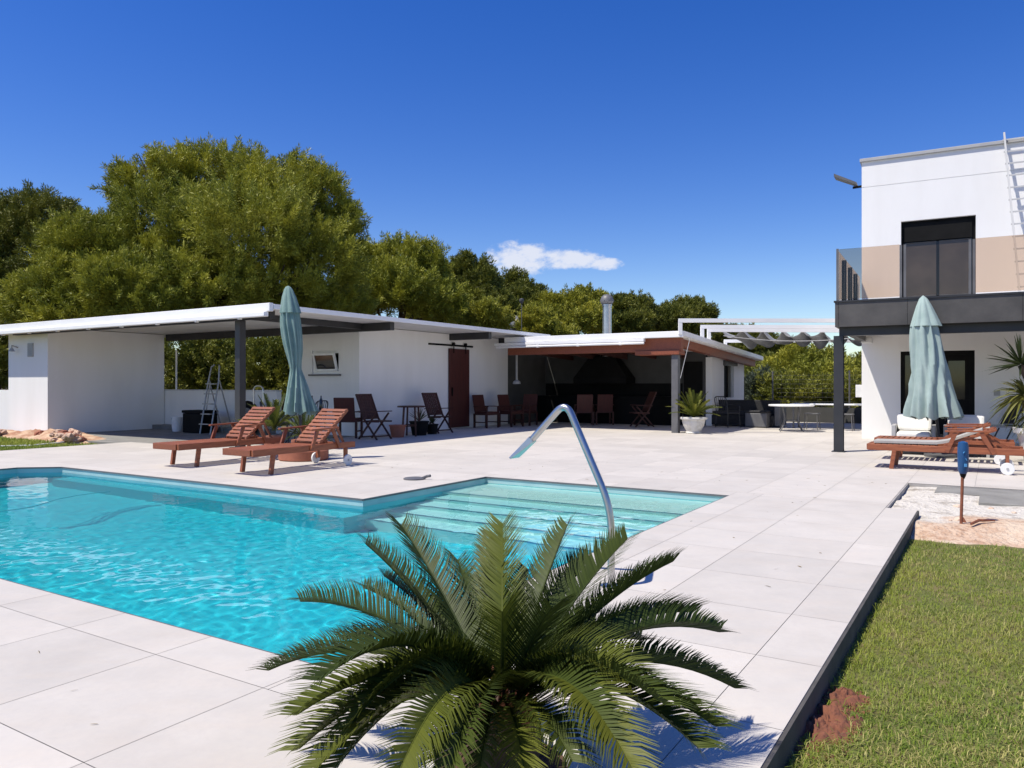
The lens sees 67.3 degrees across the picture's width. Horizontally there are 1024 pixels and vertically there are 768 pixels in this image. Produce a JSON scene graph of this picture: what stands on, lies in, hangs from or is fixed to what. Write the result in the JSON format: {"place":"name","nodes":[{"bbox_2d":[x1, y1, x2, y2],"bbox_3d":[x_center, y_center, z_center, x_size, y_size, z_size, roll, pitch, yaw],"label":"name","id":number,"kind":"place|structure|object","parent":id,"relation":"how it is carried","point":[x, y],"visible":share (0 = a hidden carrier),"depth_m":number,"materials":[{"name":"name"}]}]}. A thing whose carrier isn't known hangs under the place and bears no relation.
{"place":"outdoors","nodes":[
{"label":"outdoors","id":0,"kind":"place"},
{"bbox_2d":[0,436,96,450],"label":"lawn","id":1,"kind":"structure","parent":0,"point":[51,442],"depth_m":17.44,"materials":[{"name":"plant"}]},
{"bbox_2d":[1,428,105,443],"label":"rubble mound","id":2,"kind":"object","parent":1,"relation":"on","point":[28,434],"visible":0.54,"depth_m":18.81,"materials":[{"name":"beige stone"}]},
{"bbox_2d":[260,401,288,444],"bbox_3d":[-5.051,0.834,16.361,0.597,0.935,0.546,0,0,-15],"label":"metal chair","id":3,"kind":"object","parent":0,"point":[261,404],"visible":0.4,"depth_m":16.18,"materials":[{"name":"metal"}]},
{"bbox_2d":[1,388,919,516],"bbox_3d":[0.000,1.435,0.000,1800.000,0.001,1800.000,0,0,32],"label":"ground","id":4,"kind":"structure","parent":0,"point":[281,423],"depth_m":27.93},
{"bbox_2d":[0,390,7,429],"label":"garden wall","id":5,"kind":"structure","parent":4,"relation":"on","point":[3,409],"depth_m":22.97,"materials":[{"name":"white paint"}]},
{"bbox_2d":[0,318,15,389],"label":"shrub","id":6,"kind":"object","parent":4,"relation":"on","point":[3,361],"visible":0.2,"depth_m":31.68,"materials":[{"name":"green plant"}]},
{"bbox_2d":[0,178,90,303],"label":"pine tree","id":7,"kind":"object","parent":4,"relation":"on","point":[17,228],"visible":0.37,"depth_m":38.45,"materials":[{"name":"green plant"}]},
{"bbox_2d":[0,205,193,324],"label":"pine tree","id":8,"kind":"object","parent":4,"relation":"on","point":[62,280],"visible":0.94,"depth_m":28.36,"materials":[{"name":"green plant"}]},
{"bbox_2d":[164,338,234,389],"bbox_3d":[-11.386,-0.486,27.049,3.522,3.995,3.011,0,0,0],"label":"shrub","id":9,"kind":"object","parent":4,"relation":"on","point":[184,351],"visible":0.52,"depth_m":26.39,"materials":[{"name":"green plant"}]},
{"bbox_2d":[173,339,233,389],"bbox_3d":[-10.968,-0.397,28.180,2.861,3.796,3.346,0,0,29],"label":"shrub","id":10,"kind":"object","parent":4,"relation":"on","point":[200,343],"visible":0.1,"depth_m":27.30,"materials":[{"name":"green plant"}]},
{"bbox_2d":[73,132,381,337],"bbox_3d":[-12.333,-4.715,32.078,13.094,12.662,9.988,0,0,0],"label":"pine tree","id":11,"kind":"object","parent":4,"relation":"on","point":[189,203],"visible":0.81,"depth_m":30.66,"materials":[{"name":"green plant"}]},
{"bbox_2d":[180,337,276,389],"bbox_3d":[-9.808,-0.344,27.263,3.814,3.720,2.836,0,0,12],"label":"shrub","id":12,"kind":"object","parent":4,"relation":"on","point":[229,378],"visible":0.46,"depth_m":26.67,"materials":[{"name":"green plant"}]},
{"bbox_2d":[246,336,289,409],"bbox_3d":[-8.196,-0.344,27.233,3.814,3.720,2.836,0,0,15],"label":"shrub","id":13,"kind":"object","parent":4,"relation":"on","point":[272,343],"visible":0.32,"depth_m":26.53,"materials":[{"name":"green plant"}]},
{"bbox_2d":[259,345,289,397],"bbox_3d":[-7.314,-0.344,27.778,3.814,3.720,2.836,0,0,-34],"label":"shrub","id":14,"kind":"object","parent":4,"relation":"on","point":[277,372],"visible":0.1,"depth_m":26.63,"materials":[{"name":"green plant"}]},
{"bbox_2d":[0,303,549,447],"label":"poolside building","id":15,"kind":"structure","parent":4,"relation":"on","point":[103,376],"depth_m":20.49,"materials":[{"name":"white paint"}]},
{"bbox_2d":[170,416,182,431],"bbox_3d":[-9.185,1.100,21.111,0.360,0.400,0.370,0,0,32],"label":"bucket","id":16,"kind":"object","parent":15,"relation":"on","point":[177,424],"visible":0.91,"depth_m":20.98,"materials":[{"name":"white plastic"}]},
{"bbox_2d":[182,410,216,432],"bbox_3d":[-8.355,1.000,20.590,0.840,0.600,0.540,0,0,32],"label":"storage box","id":17,"kind":"object","parent":15,"relation":"on","point":[192,420],"visible":0.92,"depth_m":20.36,"materials":[{"name":"black paint"}]},
{"bbox_2d":[199,364,231,434],"bbox_3d":[-7.747,0.394,20.130,0.460,1.822,0.767,0,0,32],"label":"step ladder","id":18,"kind":"object","parent":15,"relation":"on","point":[208,383],"visible":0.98,"depth_m":20.00,"materials":[{"name":"metal"}]},
{"bbox_2d":[246,401,259,434],"bbox_3d":[-6.834,0.880,19.872,0.899,0.900,0.171,0,0,32],"label":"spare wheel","id":19,"kind":"object","parent":15,"relation":"on","point":[248,407],"visible":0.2,"depth_m":19.74,"materials":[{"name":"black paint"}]},
{"bbox_2d":[253,385,263,430],"bbox_3d":[-6.479,0.664,19.648,0.404,1.272,0.042,0,0,32],"label":"pool handrail","id":20,"kind":"object","parent":15,"relation":"on","point":[262,397],"visible":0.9,"depth_m":19.60,"materials":[{"name":"silver metal"}]},
{"bbox_2d":[308,350,340,375],"bbox_3d":[-4.794,-0.535,19.775,1.100,0.650,0.217,0,0,32],"label":"window","id":21,"kind":"structure","parent":15,"relation":"in","point":[325,363],"depth_m":19.73,"materials":[{"name":"white metal"}]},
{"bbox_2d":[428,342,472,427],"bbox_3d":[-1.728,0.028,22.365,0.098,2.484,2.150,0,0,32],"label":"door","id":22,"kind":"structure","parent":15,"relation":"in","point":[458,359],"depth_m":22.59,"materials":[{"name":"brown wood"}]},
{"bbox_2d":[331,229,473,324],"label":"pine tree","id":23,"kind":"object","parent":4,"relation":"on","point":[412,273],"visible":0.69,"depth_m":40.12,"materials":[{"name":"green plant"}]},
{"bbox_2d":[405,279,486,322],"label":"pine tree","id":24,"kind":"object","parent":4,"relation":"on","point":[465,293],"visible":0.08,"depth_m":44.72,"materials":[{"name":"green plant"}]},
{"bbox_2d":[452,293,514,329],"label":"pine tree","id":25,"kind":"object","parent":4,"relation":"on","point":[488,312],"visible":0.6,"depth_m":42.62,"materials":[{"name":"green plant"}]},
{"bbox_2d":[448,247,523,317],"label":"pine tree","id":26,"kind":"object","parent":4,"relation":"on","point":[472,268],"visible":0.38,"depth_m":46.76,"materials":[{"name":"green plant"}]},
{"bbox_2d":[0,422,1023,767],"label":"pool deck","id":27,"kind":"structure","parent":4,"relation":"on","point":[96,708],"depth_m":4.75,"materials":[{"name":"tile"}]},
{"bbox_2d":[153,407,280,466],"bbox_3d":[-4.861,0.853,12.819,0.768,0.902,2.050,0,0,32],"label":"sun lounger","id":28,"kind":"object","parent":27,"relation":"on","point":[238,438],"visible":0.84,"depth_m":12.95,"materials":[{"name":"brown wood"}]},
{"bbox_2d":[238,392,294,444],"bbox_3d":[-4.572,0.728,14.756,1.354,1.145,1.437,0,0,0],"label":"potted palm","id":29,"kind":"object","parent":27,"relation":"on","point":[275,420],"visible":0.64,"depth_m":14.72,"materials":[{"name":"plant"}]},
{"bbox_2d":[223,408,354,474],"bbox_3d":[-3.367,0.853,11.775,0.768,0.902,2.050,0,0,32],"label":"sun lounger","id":30,"kind":"object","parent":27,"relation":"on","point":[296,446],"visible":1,"depth_m":12.00,"materials":[{"name":"brown wood"}]},
{"bbox_2d":[272,412,332,442],"bbox_3d":[-3.772,0.874,13.896,1.104,0.853,0.998,0,0,-29],"label":"potted palm","id":31,"kind":"object","parent":27,"relation":"on","point":[296,419],"visible":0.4,"depth_m":13.85,"materials":[{"name":"plant"}]},
{"bbox_2d":[278,286,328,461],"bbox_3d":[-3.584,-0.194,13.229,0.840,2.992,0.840,0,0,0],"label":"parasol","id":32,"kind":"object","parent":27,"relation":"on","point":[299,400],"visible":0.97,"depth_m":13.13,"materials":[{"name":"fabric"}]},
{"bbox_2d":[294,400,327,439],"bbox_3d":[-4.526,0.834,17.370,0.597,0.935,0.546,0,0,20],"label":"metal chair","id":33,"kind":"object","parent":27,"relation":"on","point":[316,412],"visible":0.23,"depth_m":17.35,"materials":[{"name":"metal"}]},
{"bbox_2d":[333,398,362,437],"bbox_3d":[-3.981,0.812,18.612,0.600,0.976,0.648,0,0,5],"label":"armchair","id":34,"kind":"object","parent":27,"relation":"on","point":[344,403],"visible":0.63,"depth_m":18.35,"materials":[{"name":"brown wood"}]},
{"bbox_2d":[0,467,728,666],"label":"pool trim","id":35,"kind":"structure","parent":27,"relation":"on","point":[724,496],"depth_m":9.56,"materials":[{"name":"white stone"}]},
{"bbox_2d":[355,394,391,439],"bbox_3d":[-3.257,0.773,18.140,0.709,1.081,0.595,0,0,32],"label":"folding chair","id":36,"kind":"object","parent":27,"relation":"on","point":[367,406],"visible":0.99,"depth_m":18.17,"materials":[{"name":"brown wood"}]},
{"bbox_2d":[389,424,405,437],"bbox_3d":[-2.796,1.150,18.787,0.432,0.300,0.428,0,0,0],"label":"plant pot","id":37,"kind":"object","parent":27,"relation":"on","point":[397,430],"visible":0.98,"depth_m":18.64,"materials":[{"name":"ceramic"}]},
{"bbox_2d":[397,405,424,436],"bbox_3d":[-2.520,0.923,19.220,0.700,0.756,0.700,0,0,0],"label":"side table","id":38,"kind":"object","parent":27,"relation":"on","point":[414,407],"visible":0.98,"depth_m":19.09,"materials":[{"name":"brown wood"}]},
{"bbox_2d":[403,474,430,479],"bbox_3d":[-1.320,1.265,10.486,0.334,0.068,0.299,0,0,44],"label":"skimmer lid","id":39,"kind":"object","parent":27,"relation":"on","point":[416,477],"visible":1,"depth_m":10.46,"materials":[{"name":"grey metal"}]},
{"bbox_2d":[409,409,428,435],"bbox_3d":[-2.340,0.932,19.536,0.592,0.736,0.544,0,0,0],"label":"plant pot","id":40,"kind":"object","parent":27,"relation":"on","point":[421,427],"visible":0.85,"depth_m":19.36,"materials":[{"name":"black paint"}]},
{"bbox_2d":[427,416,438,433],"bbox_3d":[-2.080,1.065,19.989,0.342,0.470,0.346,0,0,41],"label":"plant pot","id":41,"kind":"object","parent":27,"relation":"on","point":[432,428],"visible":0.91,"depth_m":19.88,"materials":[{"name":"black paint"}]},
{"bbox_2d":[421,393,452,433],"bbox_3d":[-1.987,0.773,20.523,0.709,1.081,0.595,0,0,42],"label":"folding chair","id":42,"kind":"object","parent":27,"relation":"on","point":[432,401],"visible":0.9,"depth_m":20.60,"materials":[{"name":"brown wood"}]},
{"bbox_2d":[472,395,499,427],"bbox_3d":[-0.790,0.812,22.944,0.648,0.976,0.600,0,0,38],"label":"armchair","id":43,"kind":"object","parent":27,"relation":"on","point":[480,407],"visible":1,"depth_m":22.93,"materials":[{"name":"brown wood"}]},
{"bbox_2d":[250,508,755,767],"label":"sago palm","id":44,"kind":"object","parent":27,"relation":"on","point":[464,650],"visible":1,"depth_m":2.11,"materials":[{"name":"plant"}]},
{"bbox_2d":[0,422,1020,767],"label":"deck grout","id":45,"kind":"object","parent":27,"relation":"in","point":[596,584],"visible":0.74,"depth_m":4.83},
{"bbox_2d":[497,394,524,426],"bbox_3d":[-0.050,0.812,23.505,0.648,0.976,0.600,0,0,40],"label":"armchair","id":46,"kind":"object","parent":27,"relation":"on","point":[505,407],"visible":0.99,"depth_m":23.51,"materials":[{"name":"brown wood"}]},
{"bbox_2d":[513,394,537,425],"bbox_3d":[0.446,0.812,24.288,0.600,0.976,0.648,0,0,30],"label":"armchair","id":47,"kind":"object","parent":27,"relation":"on","point":[530,403],"visible":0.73,"depth_m":24.38,"materials":[{"name":"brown wood"}]},
{"bbox_2d":[509,404,616,587],"bbox_3d":[0.354,0.716,5.116,0.809,1.169,0.140,0,0,32],"label":"water spout","id":48,"kind":"object","parent":27,"relation":"on","point":[527,444],"visible":0.84,"depth_m":5.02,"materials":[{"name":"silver metal"}]},
{"bbox_2d":[574,394,593,424],"bbox_3d":[2.294,0.812,24.462,0.600,0.976,0.648,0,0,0],"label":"armchair","id":49,"kind":"object","parent":27,"relation":"on","point":[584,403],"visible":0.94,"depth_m":24.20,"materials":[{"name":"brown wood"}]},
{"bbox_2d":[593,394,613,424],"bbox_3d":[2.938,0.812,24.705,0.600,0.976,0.648,0,0,-5],"label":"armchair","id":50,"kind":"object","parent":27,"relation":"on","point":[604,404],"visible":0.94,"depth_m":24.46,"materials":[{"name":"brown wood"}]},
{"bbox_2d":[494,294,762,432],"bbox_3d":[3.839,-0.785,25.244,6.870,4.370,8.254,0,0,32],"label":"summer kitchen","id":51,"kind":"object","parent":27,"relation":"on","point":[628,371],"visible":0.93,"depth_m":24.83,"materials":[{"name":"white paint"}]},
{"bbox_2d":[684,362,702,416],"bbox_3d":[5.713,0.310,24.252,0.600,2.020,0.038,0,0,32],"label":"door","id":52,"kind":"structure","parent":51,"relation":"in","point":[693,371],"depth_m":24.23,"materials":[{"name":"black paint"}]},
{"bbox_2d":[723,360,737,396],"bbox_3d":[7.179,-0.170,25.511,0.240,1.220,1.350,0,0,32],"label":"window","id":53,"kind":"structure","parent":51,"relation":"in","point":[726,363],"depth_m":25.75,"materials":[{"name":"black glass"}]},
{"bbox_2d":[678,318,861,348],"bbox_3d":[8.316,-1.305,22.531,4.951,0.810,7.974,0,0,27],"label":"pergola","id":54,"kind":"object","parent":51,"relation":"on","point":[803,338],"visible":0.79,"depth_m":21.85,"materials":[{"name":"white metal"}]},
{"bbox_2d":[629,392,656,426],"bbox_3d":[3.975,0.773,23.364,0.709,1.081,0.595,0,0,-10],"label":"folding chair","id":55,"kind":"object","parent":27,"relation":"on","point":[647,405],"visible":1,"depth_m":23.26,"materials":[{"name":"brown wood"}]},
{"bbox_2d":[665,388,721,433],"bbox_3d":[4.808,0.696,20.273,1.490,1.209,1.329,0,0,0],"label":"potted palm","id":56,"kind":"object","parent":27,"relation":"on","point":[693,423],"visible":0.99,"depth_m":20.15,"materials":[{"name":"green plant"}]},
{"bbox_2d":[714,396,740,427],"bbox_3d":[6.436,0.834,23.017,0.546,0.935,0.597,0,0,-30],"label":"metal chair","id":57,"kind":"object","parent":27,"relation":"on","point":[727,412],"visible":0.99,"depth_m":23.06,"materials":[{"name":"metal"}]},
{"bbox_2d":[712,400,785,425],"bbox_3d":[7.320,0.880,23.762,2.080,0.760,0.850,0,0,32],"label":"rattan sofa","id":58,"kind":"object","parent":27,"relation":"on","point":[776,418],"visible":0.69,"depth_m":23.74,"materials":[{"name":"wicker"}]},
{"bbox_2d":[745,410,771,426],"bbox_3d":[7.415,1.040,23.135,0.640,0.480,0.600,0,0,32],"label":"rattan pouf","id":59,"kind":"object","parent":27,"relation":"on","point":[757,418],"visible":0.98,"depth_m":22.89,"materials":[{"name":"grey wicker"}]},
{"bbox_2d":[768,404,814,431],"bbox_3d":[7.690,0.936,21.175,1.200,0.746,1.200,0,0,0],"label":"dining table","id":60,"kind":"object","parent":27,"relation":"on","point":[794,405],"visible":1,"depth_m":21.00,"materials":[{"name":"grey metal"}]},
{"bbox_2d":[803,413,820,429],"bbox_3d":[8.550,1.065,21.907,0.394,0.471,0.394,0,0,32],"label":"stool","id":61,"kind":"object","parent":27,"relation":"on","point":[807,419],"visible":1,"depth_m":21.84,"materials":[{"name":"grey metal"}]},
{"bbox_2d":[790,403,861,427],"bbox_3d":[9.357,0.935,22.345,2.300,0.730,0.840,0,0,32],"label":"garden table","id":62,"kind":"object","parent":27,"relation":"on","point":[847,404],"visible":0.3,"depth_m":22.47,"materials":[{"name":"grey metal"}]},
{"bbox_2d":[892,414,935,452],"bbox_3d":[7.521,0.933,14.382,0.720,0.734,0.730,0,0,29],"label":"patio armchair","id":63,"kind":"object","parent":27,"relation":"on","point":[909,426],"visible":0.53,"depth_m":14.40,"materials":[{"name":"white fabric"}]},
{"bbox_2d":[903,296,963,457],"bbox_3d":[7.570,-0.139,13.685,0.960,2.883,0.807,0,0,0],"label":"parasol","id":64,"kind":"object","parent":27,"relation":"on","point":[932,394],"visible":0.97,"depth_m":13.56,"materials":[{"name":"fabric"}]},
{"bbox_2d":[874,422,1014,464],"bbox_3d":[7.315,0.972,13.060,2.050,0.663,0.768,0,0,32],"label":"sun lounger","id":65,"kind":"object","parent":27,"relation":"on","point":[998,459],"visible":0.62,"depth_m":12.74,"materials":[{"name":"brown wood"}]},
{"bbox_2d":[867,427,1023,474],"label":"sun lounger","id":66,"kind":"object","parent":27,"relation":"on","point":[1007,467],"visible":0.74,"depth_m":11.42,"materials":[{"name":"brown wood"}]},
{"bbox_2d":[873,427,982,443],"bbox_3d":[6.385,0.785,11.814,1.460,0.260,0.480,0,0,32],"label":"lounger pad","id":67,"kind":"object","parent":66,"relation":"on","point":[909,441],"visible":0.93,"depth_m":11.71,"materials":[{"name":"white fabric"}]},
{"bbox_2d":[943,415,989,457],"bbox_3d":[8.252,0.933,13.968,0.720,0.734,0.730,0,0,29],"label":"patio armchair","id":68,"kind":"object","parent":27,"relation":"on","point":[973,419],"visible":0.21,"depth_m":14.04,"materials":[{"name":"white fabric"}]},
{"bbox_2d":[985,333,1023,457],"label":"yucca","id":69,"kind":"object","parent":27,"relation":"on","point":[1017,399],"visible":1,"depth_m":12.57,"materials":[{"name":"green plant"}]},
{"bbox_2d":[989,424,1023,427],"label":"glass table","id":70,"kind":"object","parent":27,"relation":"on","point":[1002,426],"visible":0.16,"depth_m":14.60,"materials":[{"name":"grey paint"}]},
{"bbox_2d":[994,401,1021,439],"bbox_3d":[10.773,0.807,16.667,0.888,1.005,0.218,0,0,-21],"label":"folded chair","id":71,"kind":"object","parent":27,"relation":"on","point":[1011,419],"visible":0.46,"depth_m":16.68,"materials":[{"name":"metal"}]},
{"bbox_2d":[507,316,526,331],"bbox_3d":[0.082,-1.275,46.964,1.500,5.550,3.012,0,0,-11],"label":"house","id":72,"kind":"structure","parent":4,"relation":"on","point":[512,323],"depth_m":45.44,"materials":[{"name":"white glass"}]},
{"bbox_2d":[498,264,549,306],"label":"pine tree","id":73,"kind":"object","parent":4,"relation":"on","point":[521,285],"visible":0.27,"depth_m":50.73,"materials":[{"name":"green plant"}]},
{"bbox_2d":[513,300,581,335],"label":"pine tree","id":74,"kind":"object","parent":4,"relation":"on","point":[540,317],"visible":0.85,"depth_m":45.23,"materials":[{"name":"green plant"}]},
{"bbox_2d":[527,281,618,334],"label":"pine tree","id":75,"kind":"object","parent":4,"relation":"on","point":[581,305],"visible":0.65,"depth_m":48.37,"materials":[{"name":"green plant"}]},
{"bbox_2d":[596,289,662,333],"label":"pine tree","id":76,"kind":"object","parent":4,"relation":"on","point":[635,313],"visible":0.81,"depth_m":50.15,"materials":[{"name":"green plant"}]},
{"bbox_2d":[652,293,724,337],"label":"pine tree","id":77,"kind":"object","parent":4,"relation":"on","point":[671,312],"visible":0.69,"depth_m":52.01,"materials":[{"name":"green plant"}]},
{"bbox_2d":[711,323,746,345],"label":"pine tree","id":78,"kind":"object","parent":4,"relation":"on","point":[719,337],"visible":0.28,"depth_m":59.48,"materials":[{"name":"green plant"}]},
{"bbox_2d":[729,323,784,370],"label":"pine tree","id":79,"kind":"object","parent":4,"relation":"on","point":[760,350],"visible":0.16,"depth_m":41.18,"materials":[{"name":"green plant"}]},
{"bbox_2d":[744,363,780,399],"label":"shrub","id":80,"kind":"object","parent":4,"relation":"on","point":[750,381],"visible":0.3,"depth_m":30.55,"materials":[{"name":"green plant"}]},
{"bbox_2d":[744,360,787,381],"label":"shrub","id":81,"kind":"object","parent":4,"relation":"on","point":[746,370],"visible":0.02,"depth_m":33.41,"materials":[{"name":"green plant"}]},
{"bbox_2d":[744,366,823,406],"bbox_3d":[10.694,0.580,30.352,2.948,2.611,2.627,0,0,0],"label":"shrub","id":82,"kind":"object","parent":4,"relation":"on","point":[790,385],"visible":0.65,"depth_m":29.81,"materials":[{"name":"green plant"}]},
{"bbox_2d":[756,343,861,388],"bbox_3d":[13.731,-0.297,35.676,5.085,3.850,4.622,0,0,44],"label":"olive tree","id":83,"kind":"object","parent":4,"relation":"on","point":[812,359],"visible":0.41,"depth_m":35.04,"materials":[{"name":"green plant"}]},
{"bbox_2d":[796,371,833,407],"bbox_3d":[12.232,0.652,31.020,2.364,2.350,2.653,0,0,-21],"label":"shrub","id":84,"kind":"object","parent":4,"relation":"on","point":[827,394],"visible":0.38,"depth_m":30.37,"materials":[{"name":"green plant"}]},
{"bbox_2d":[786,407,861,423],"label":"patio wall","id":85,"kind":"structure","parent":4,"relation":"on","point":[826,415],"depth_m":26.01,"materials":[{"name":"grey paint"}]},
{"bbox_2d":[772,371,861,407],"bbox_3d":[14.484,0.200,23.673,12.631,1.300,0.056,0,0,32],"label":"wire fence","id":86,"kind":"object","parent":85,"relation":"on","point":[822,388],"visible":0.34,"depth_m":26.22,"materials":[{"name":"grey metal"}]},
{"bbox_2d":[762,511,918,767],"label":"deck kerb","id":87,"kind":"structure","parent":4,"relation":"on","point":[792,734],"depth_m":3.63,"materials":[{"name":"grey concrete"}]},
{"bbox_2d":[823,368,861,407],"bbox_3d":[13.462,0.580,30.981,2.627,2.611,2.948,0,0,-20],"label":"shrub","id":88,"kind":"object","parent":4,"relation":"on","point":[853,383],"visible":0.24,"depth_m":30.25,"materials":[{"name":"green plant"}]},
{"bbox_2d":[845,351,861,373],"bbox_3d":[17.901,-0.138,38.077,4.160,3.465,4.576,0,0,8],"label":"olive tree","id":89,"kind":"object","parent":4,"relation":"on","point":[857,357],"visible":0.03,"depth_m":38.00,"materials":[{"name":"green plant"}]},
{"bbox_2d":[831,138,1023,451],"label":"house","id":90,"kind":"structure","parent":4,"relation":"on","point":[937,231],"depth_m":17.39,"materials":[{"name":"white paint"}]},
{"bbox_2d":[901,350,974,436],"bbox_3d":[9.793,0.270,17.716,1.490,2.060,0.090,0,0,30],"label":"terrace door","id":91,"kind":"structure","parent":90,"relation":"in","point":[961,364],"depth_m":17.49,"materials":[{"name":"black paint"}]},
{"bbox_2d":[901,215,975,296],"bbox_3d":[9.812,-2.700,17.716,1.500,2.200,0.110,0,0,30],"label":"balcony door","id":92,"kind":"structure","parent":90,"relation":"in","point":[933,268],"depth_m":17.69,"materials":[{"name":"black paint"}]},
{"bbox_2d":[1003,132,1023,291],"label":"ladder","id":93,"kind":"object","parent":90,"relation":"on","point":[1010,199],"visible":0.89,"depth_m":16.53,"materials":[{"name":"metal"}]},
{"bbox_2d":[886,483,1023,507],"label":"pit kerb","id":94,"kind":"structure","parent":4,"relation":"on","point":[900,494],"depth_m":9.69,"materials":[{"name":"concrete"}]},
{"bbox_2d":[891,486,1023,547],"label":"white gravel bed","id":95,"kind":"object","parent":4,"relation":"on","point":[937,511],"visible":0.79,"depth_m":7.58,"materials":[{"name":"white gravel"}]},
{"bbox_2d":[957,441,968,523],"bbox_3d":[4.319,1.000,7.399,0.329,0.901,0.135,0,0,-16],"label":"marker stake","id":96,"kind":"object","parent":95,"relation":"on","point":[963,456],"visible":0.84,"depth_m":7.37,"materials":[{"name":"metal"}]},
{"bbox_2d":[970,519,994,524],"bbox_3d":[4.481,1.312,7.349,0.355,0.038,0.064,0,0,-26],"label":"stick","id":97,"kind":"object","parent":95,"relation":"on","point":[978,520],"visible":1,"depth_m":7.36,"materials":[{"name":"wood"}]},
{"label":"pool basin","id":98,"kind":"structure","parent":4,"relation":"in","visible":0},
{"bbox_2d":[0,472,713,662],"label":"water","id":99,"kind":"structure","parent":98,"relation":"in","point":[237,567],"depth_m":6.85,"materials":[{"name":"blue liquid"}]},
{"bbox_2d":[0,468,723,505],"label":"pool waterline","id":100,"kind":"object","parent":98,"relation":"attached to","point":[433,490],"visible":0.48,"depth_m":9.92,"materials":[{"name":"blue tile"}]},
{"bbox_2d":[0,0,1023,378],"label":"sky","id":101,"kind":"structure","parent":0,"point":[665,149],"materials":[{"name":"blue"}]},
{"bbox_2d":[782,538,1023,767],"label":"lawn","id":102,"kind":"structure","parent":0,"point":[932,655],"depth_m":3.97,"materials":[{"name":"plant"}]},
{"bbox_2d":[795,686,873,760],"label":"bare soil","id":103,"kind":"structure","parent":102,"relation":"on","point":[826,717],"depth_m":3.20,"materials":[{"name":"brown soil"}]},
{"bbox_2d":[934,486,1023,506],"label":"concrete strip","id":104,"kind":"object","parent":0,"point":[987,497],"visible":0.5,"depth_m":9.08,"materials":[{"name":"grey concrete"}]},
{"bbox_3d":[-9.998,1.232,17.341,0.194,0.164,0.295,1,0,-27],"label":"rubble stone","id":105,"kind":"object","parent":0,"visible":0},
{"bbox_2d":[61,433,74,439],"bbox_3d":[-9.991,1.183,17.322,0.221,0.175,0.332,0,0,6],"label":"rubble stone","id":106,"kind":"object","parent":105,"relation":"on","point":[68,436],"visible":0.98,"depth_m":17.23,"materials":[{"name":"beige stone"}]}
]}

